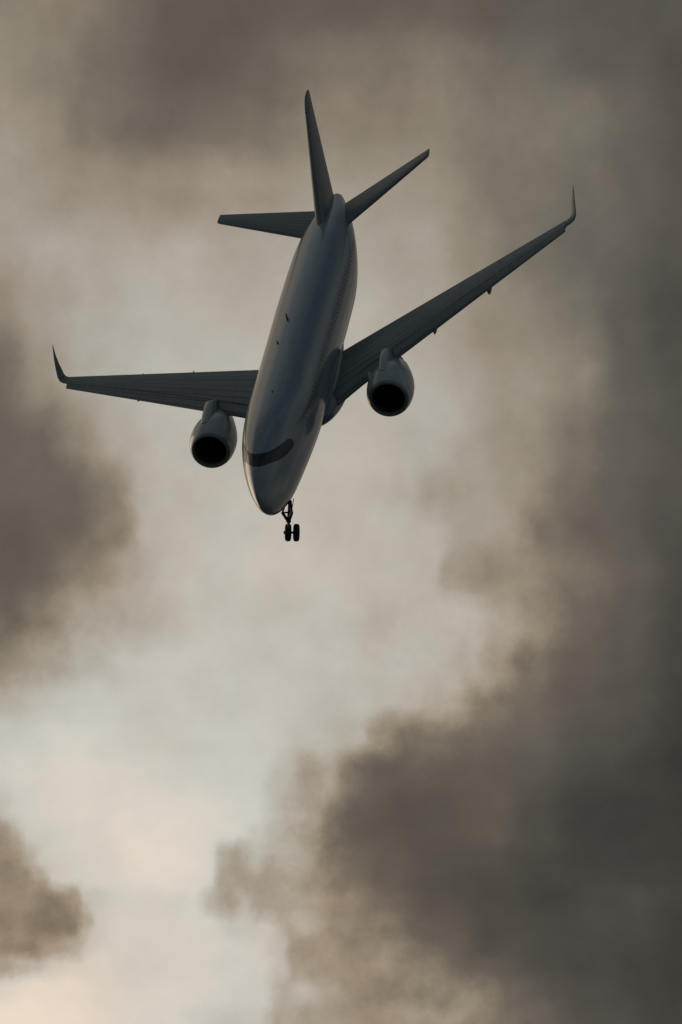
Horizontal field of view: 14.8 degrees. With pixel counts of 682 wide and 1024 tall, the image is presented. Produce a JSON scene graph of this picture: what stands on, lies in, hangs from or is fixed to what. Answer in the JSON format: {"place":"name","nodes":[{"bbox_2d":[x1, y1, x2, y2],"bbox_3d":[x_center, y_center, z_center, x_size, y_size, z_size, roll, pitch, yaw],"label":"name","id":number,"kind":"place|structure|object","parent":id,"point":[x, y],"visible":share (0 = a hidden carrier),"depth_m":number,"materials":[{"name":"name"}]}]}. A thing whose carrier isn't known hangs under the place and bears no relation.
{"place":"outdoors","nodes":[
{"label":"outdoors","id":0,"kind":"place"},
{"bbox_2d":[52,89,575,541],"bbox_3d":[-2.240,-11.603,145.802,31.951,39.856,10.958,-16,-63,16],"label":"airplane","id":1,"kind":"object","parent":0,"point":[298,388],"visible":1,"depth_m":142.91,"materials":[{"name":"paint"}]},
{"bbox_2d":[0,0,681,1023],"label":"sky","id":2,"kind":"structure","parent":0,"point":[414,757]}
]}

